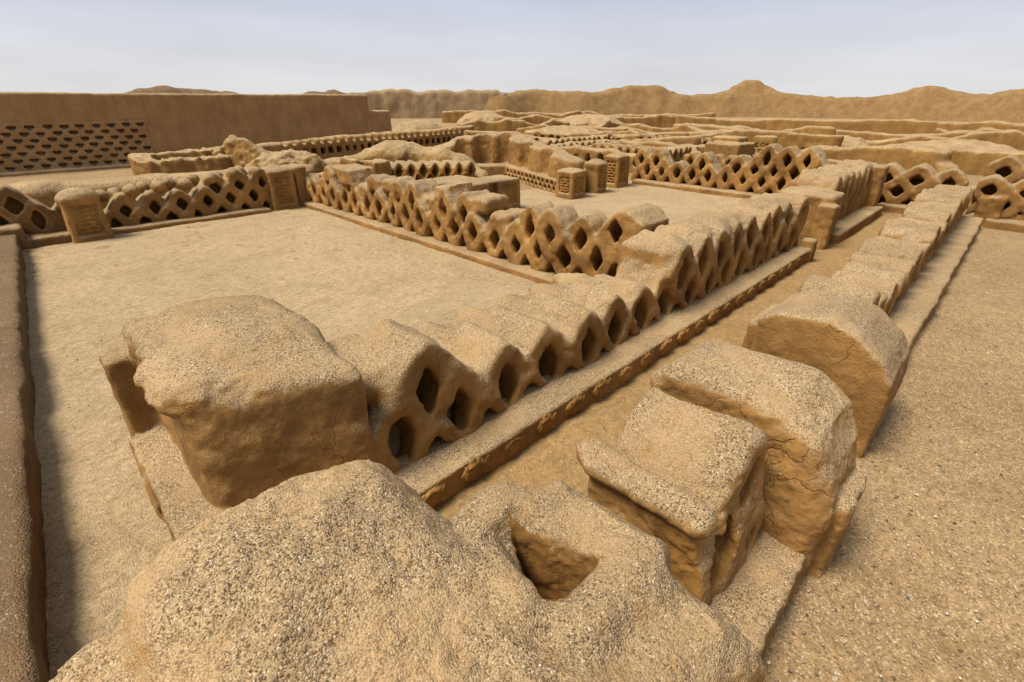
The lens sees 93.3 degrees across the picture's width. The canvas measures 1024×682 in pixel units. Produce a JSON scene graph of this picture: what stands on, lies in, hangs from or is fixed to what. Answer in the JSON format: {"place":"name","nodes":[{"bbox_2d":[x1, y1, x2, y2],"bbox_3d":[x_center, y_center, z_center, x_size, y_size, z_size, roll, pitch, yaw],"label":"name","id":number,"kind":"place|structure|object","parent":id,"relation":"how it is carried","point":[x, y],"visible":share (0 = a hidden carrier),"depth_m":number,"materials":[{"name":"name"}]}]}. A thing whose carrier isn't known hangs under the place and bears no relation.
{"place":"outdoors","nodes":[
{"label":"outdoors","id":0,"kind":"place"},
{"bbox_2d":[125,85,346,93],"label":"hill","id":1,"kind":"structure","parent":0,"point":[162,89],"depth_m":124.46,"materials":[{"name":"brown soil"}]},
{"bbox_2d":[22,206,538,679],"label":"courtyard floor","id":2,"kind":"structure","parent":0,"point":[106,533],"depth_m":7.46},
{"bbox_2d":[0,117,1023,681],"bbox_3d":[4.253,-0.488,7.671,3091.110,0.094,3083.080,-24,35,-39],"label":"ground","id":3,"kind":"structure","parent":0,"point":[986,283],"depth_m":3.84,"materials":[{"name":"beige sand"}]},
{"bbox_2d":[0,234,50,681],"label":"wall","id":4,"kind":"structure","parent":3,"relation":"on","point":[23,635],"depth_m":3.60,"materials":[{"name":"soil"}]},
{"bbox_2d":[0,184,71,249],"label":"lattice wall","id":5,"kind":"structure","parent":3,"relation":"on","point":[29,222],"depth_m":10.90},
{"bbox_2d":[54,187,114,243],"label":"carved pillar","id":6,"kind":"structure","parent":3,"relation":"on","point":[84,216],"depth_m":11.07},
{"bbox_2d":[9,164,315,209],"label":"wall","id":7,"kind":"structure","parent":3,"relation":"on","point":[44,192],"depth_m":13.16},
{"bbox_2d":[127,146,230,175],"bbox_3d":[-12.794,-6.867,19.298,3.680,1.389,2.782,-24,35,-39],"label":"ruined cell","id":8,"kind":"object","parent":3,"relation":"on","point":[191,160],"visible":0.49,"depth_m":18.50},
{"bbox_2d":[95,165,272,233],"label":"lattice wall","id":9,"kind":"structure","parent":3,"relation":"on","point":[236,191],"depth_m":12.97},
{"bbox_2d":[0,92,391,176],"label":"tall wall","id":10,"kind":"structure","parent":3,"relation":"on","point":[48,132],"depth_m":23.68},
{"bbox_2d":[212,135,271,167],"bbox_3d":[-10.242,-7.308,19.586,3.862,1.930,1.490,-3,27,-7],"label":"rubble mound","id":11,"kind":"object","parent":3,"relation":"on","point":[242,152],"visible":0.23,"depth_m":19.12,"materials":[{"name":"beige soil"}]},
{"bbox_2d":[261,165,300,210],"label":"carved pillar","id":12,"kind":"structure","parent":3,"relation":"on","point":[282,188],"depth_m":14.31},
{"bbox_2d":[244,149,327,172],"bbox_3d":[-8.500,-6.630,18.689,3.412,1.520,2.352,-24,35,-39],"label":"rubble mound","id":13,"kind":"object","parent":3,"relation":"on","point":[317,163],"visible":0.38,"depth_m":18.10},
{"bbox_2d":[286,163,308,205],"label":"carved pillar","id":14,"kind":"structure","parent":3,"relation":"on","point":[299,172],"depth_m":14.75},
{"bbox_2d":[255,125,473,159],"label":"niche wall","id":15,"kind":"structure","parent":3,"relation":"on","point":[325,147],"depth_m":26.95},
{"bbox_2d":[324,140,488,179],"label":"collapsed wall","id":16,"kind":"structure","parent":3,"relation":"on","point":[400,158],"depth_m":18.86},
{"bbox_2d":[393,120,442,130],"bbox_3d":[-6.971,-15.954,37.149,5.105,1.851,3.339,-24,35,-39],"label":"rubble mound","id":17,"kind":"object","parent":3,"relation":"on","point":[416,125],"visible":0.36,"depth_m":36.06,"materials":[{"name":"beige soil"}]},
{"bbox_2d":[347,89,506,117],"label":"enclosure wall","id":18,"kind":"structure","parent":3,"relation":"on","point":[403,103],"depth_m":80.42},
{"bbox_2d":[48,338,866,681],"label":"wall","id":19,"kind":"structure","parent":3,"relation":"on","point":[698,532],"depth_m":2.13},
{"bbox_2d":[98,193,816,541],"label":"lattice wall","id":20,"kind":"structure","parent":3,"relation":"on","point":[224,403],"depth_m":4.14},
{"bbox_2d":[454,110,503,125],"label":"rubble mound","id":21,"kind":"object","parent":3,"relation":"on","point":[486,115],"visible":0.38,"depth_m":55.54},
{"bbox_2d":[303,163,668,284],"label":"lattice wall","id":22,"kind":"structure","parent":3,"relation":"on","point":[545,242],"depth_m":9.82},
{"bbox_2d":[434,131,583,192],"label":"niched building","id":23,"kind":"structure","parent":3,"relation":"on","point":[531,162],"depth_m":19.57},
{"bbox_2d":[464,130,555,140],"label":"broken wall","id":24,"kind":"structure","parent":3,"relation":"on","point":[468,132],"depth_m":30.68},
{"bbox_2d":[442,109,580,122],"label":"broken wall","id":25,"kind":"structure","parent":3,"relation":"on","point":[454,116],"depth_m":66.42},
{"bbox_2d":[457,118,569,131],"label":"broken wall","id":26,"kind":"structure","parent":3,"relation":"on","point":[506,124],"depth_m":42.87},
{"bbox_2d":[29,250,1023,681],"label":"pebbles","id":27,"kind":"object","parent":3,"relation":"on","point":[851,528],"visible":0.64,"depth_m":3.92,"materials":[{"name":"stone"}]},
{"bbox_2d":[541,125,597,132],"bbox_3d":[4.256,-15.796,37.221,5.609,1.487,6.559,-24,35,-39],"label":"rubble mound","id":28,"kind":"object","parent":3,"relation":"on","point":[563,129],"visible":0.31,"depth_m":36.17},
{"bbox_2d":[526,119,626,130],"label":"broken wall","id":29,"kind":"structure","parent":3,"relation":"on","point":[607,123],"depth_m":41.95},
{"bbox_2d":[540,134,613,144],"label":"lattice wall","id":30,"kind":"structure","parent":3,"relation":"on","point":[567,139],"depth_m":28.71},
{"bbox_2d":[550,139,608,146],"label":"lattice wall","id":31,"kind":"structure","parent":3,"relation":"on","point":[582,143],"depth_m":26.52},
{"bbox_2d":[524,130,640,140],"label":"broken wall","id":32,"kind":"structure","parent":3,"relation":"on","point":[556,135],"depth_m":31.84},
{"bbox_2d":[494,114,675,127],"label":"broken wall","id":33,"kind":"structure","parent":3,"relation":"on","point":[661,121],"depth_m":54.29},
{"bbox_2d":[559,114,620,126],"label":"rubble mound","id":34,"kind":"object","parent":3,"relation":"on","point":[592,120],"visible":0.32,"depth_m":47.79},
{"bbox_2d":[558,144,635,173],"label":"broken wall","id":35,"kind":"structure","parent":3,"relation":"on","point":[586,154],"depth_m":22.67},
{"bbox_2d":[584,125,627,131],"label":"broken wall","id":36,"kind":"structure","parent":3,"relation":"on","point":[611,129],"depth_m":38.83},
{"bbox_2d":[605,153,629,187],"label":"carved pillar","id":37,"kind":"structure","parent":3,"relation":"on","point":[618,170],"depth_m":17.93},
{"bbox_2d":[591,142,662,153],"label":"lattice wall","id":38,"kind":"structure","parent":3,"relation":"on","point":[634,148],"depth_m":24.00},
{"bbox_2d":[551,110,715,116],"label":"broken wall","id":39,"kind":"structure","parent":3,"relation":"on","point":[711,114],"depth_m":67.45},
{"bbox_2d":[592,129,688,135],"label":"broken wall","id":40,"kind":"structure","parent":3,"relation":"on","point":[630,131],"depth_m":32.51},
{"bbox_2d":[588,141,697,152],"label":"broken wall","id":41,"kind":"structure","parent":3,"relation":"on","point":[637,144],"depth_m":24.71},
{"bbox_2d":[607,139,704,152],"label":"broken wall","id":42,"kind":"structure","parent":3,"relation":"on","point":[656,143],"depth_m":25.96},
{"bbox_2d":[631,135,700,144],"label":"broken wall","id":43,"kind":"structure","parent":3,"relation":"on","point":[693,140],"depth_m":26.33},
{"bbox_2d":[635,133,711,143],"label":"lattice wall","id":44,"kind":"structure","parent":3,"relation":"on","point":[703,141],"depth_m":29.67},
{"bbox_2d":[663,145,698,161],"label":"lattice wall","id":45,"kind":"structure","parent":3,"relation":"on","point":[677,153],"depth_m":22.22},
{"bbox_2d":[620,123,745,131],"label":"broken wall","id":46,"kind":"structure","parent":3,"relation":"on","point":[686,127],"depth_m":40.78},
{"bbox_2d":[694,131,725,138],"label":"broken wall","id":47,"kind":"structure","parent":3,"relation":"on","point":[711,134],"depth_m":32.13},
{"bbox_2d":[685,151,752,167],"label":"lattice wall","id":48,"kind":"structure","parent":3,"relation":"on","point":[691,157],"depth_m":18.95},
{"bbox_2d":[704,135,754,157],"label":"adobe block","id":49,"kind":"structure","parent":3,"relation":"on","point":[726,145],"depth_m":23.58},
{"bbox_2d":[631,143,830,197],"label":"lattice wall","id":50,"kind":"structure","parent":3,"relation":"on","point":[774,168],"depth_m":16.54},
{"bbox_2d":[517,124,966,145],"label":"broken wall","id":51,"kind":"structure","parent":3,"relation":"on","point":[920,137],"depth_m":31.45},
{"bbox_2d":[484,80,1023,122],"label":"hills","id":52,"kind":"structure","parent":3,"relation":"on","point":[751,98],"depth_m":83.72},
{"bbox_2d":[752,135,777,157],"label":"broken wall","id":53,"kind":"structure","parent":3,"relation":"on","point":[765,140],"depth_m":24.27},
{"bbox_2d":[714,125,835,134],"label":"broken wall","id":54,"kind":"structure","parent":3,"relation":"on","point":[822,130],"depth_m":36.12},
{"bbox_2d":[732,129,843,152],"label":"broken wall","id":55,"kind":"structure","parent":3,"relation":"on","point":[800,141],"depth_m":28.47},
{"bbox_2d":[672,123,974,140],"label":"broken wall","id":56,"kind":"structure","parent":3,"relation":"on","point":[869,135],"depth_m":36.00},
{"bbox_2d":[827,159,841,164],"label":"broken wall","id":57,"kind":"structure","parent":3,"relation":"on","point":[832,161],"depth_m":16.35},
{"bbox_2d":[780,159,889,249],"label":"lattice wall","id":58,"kind":"structure","parent":3,"relation":"on","point":[844,196],"depth_m":11.54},
{"bbox_2d":[675,115,1023,133],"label":"broken wall","id":59,"kind":"structure","parent":3,"relation":"on","point":[903,126],"depth_m":42.10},
{"bbox_2d":[841,135,869,146],"bbox_3d":[20.221,-12.016,29.871,2.442,1.317,3.477,-24,35,-39],"label":"rubble mound","id":60,"kind":"object","parent":3,"relation":"on","point":[848,140],"visible":0.21,"depth_m":28.91,"materials":[{"name":"beige soil"}]},
{"bbox_2d":[741,184,983,457],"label":"lattice wall","id":61,"kind":"structure","parent":3,"relation":"on","point":[853,328],"depth_m":5.10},
{"bbox_2d":[800,144,958,172],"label":"broken wall","id":62,"kind":"structure","parent":3,"relation":"on","point":[906,157],"depth_m":19.50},
{"bbox_2d":[877,162,968,213],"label":"lattice wall","id":63,"kind":"structure","parent":3,"relation":"on","point":[902,188],"depth_m":13.98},
{"bbox_2d":[901,139,1016,149],"bbox_3d":[24.958,-10.804,27.472,3.119,1.297,6.322,-24,35,-39],"label":"rubble mound","id":64,"kind":"object","parent":3,"relation":"on","point":[974,144],"visible":0.34,"depth_m":26.59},
{"bbox_2d":[933,127,1023,133],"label":"broken wall","id":65,"kind":"structure","parent":3,"relation":"on","point":[937,130],"depth_m":33.31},
{"bbox_2d":[934,146,1023,175],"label":"broken wall","id":66,"kind":"structure","parent":3,"relation":"on","point":[971,161],"depth_m":21.03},
{"bbox_2d":[953,129,1023,150],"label":"broken wall","id":67,"kind":"structure","parent":3,"relation":"on","point":[1013,138],"depth_m":28.42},
{"bbox_2d":[965,155,1023,232],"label":"lattice wall","id":68,"kind":"structure","parent":3,"relation":"on","point":[997,202],"depth_m":12.46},
{"bbox_2d":[0,0,1023,97],"label":"sky","id":69,"kind":"structure","parent":0,"point":[823,48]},
{"bbox_2d":[520,181,741,224],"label":"courtyard floor","id":70,"kind":"structure","parent":0,"point":[674,205],"depth_m":15.82,"materials":[{"name":"beige soil"}]},
{"bbox_2d":[433,175,519,209],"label":"carved block","id":71,"kind":"structure","parent":70,"relation":"on","point":[508,187],"depth_m":13.92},
{"bbox_2d":[555,167,585,199],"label":"carved pillar","id":72,"kind":"structure","parent":70,"relation":"on","point":[570,183],"depth_m":16.01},
{"bbox_2d":[585,158,607,193],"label":"carved pillar","id":73,"kind":"structure","parent":70,"relation":"on","point":[596,175],"depth_m":16.89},
{"bbox_2d":[434,213,900,518],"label":"path","id":74,"kind":"structure","parent":0,"point":[548,452],"depth_m":5.17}
]}

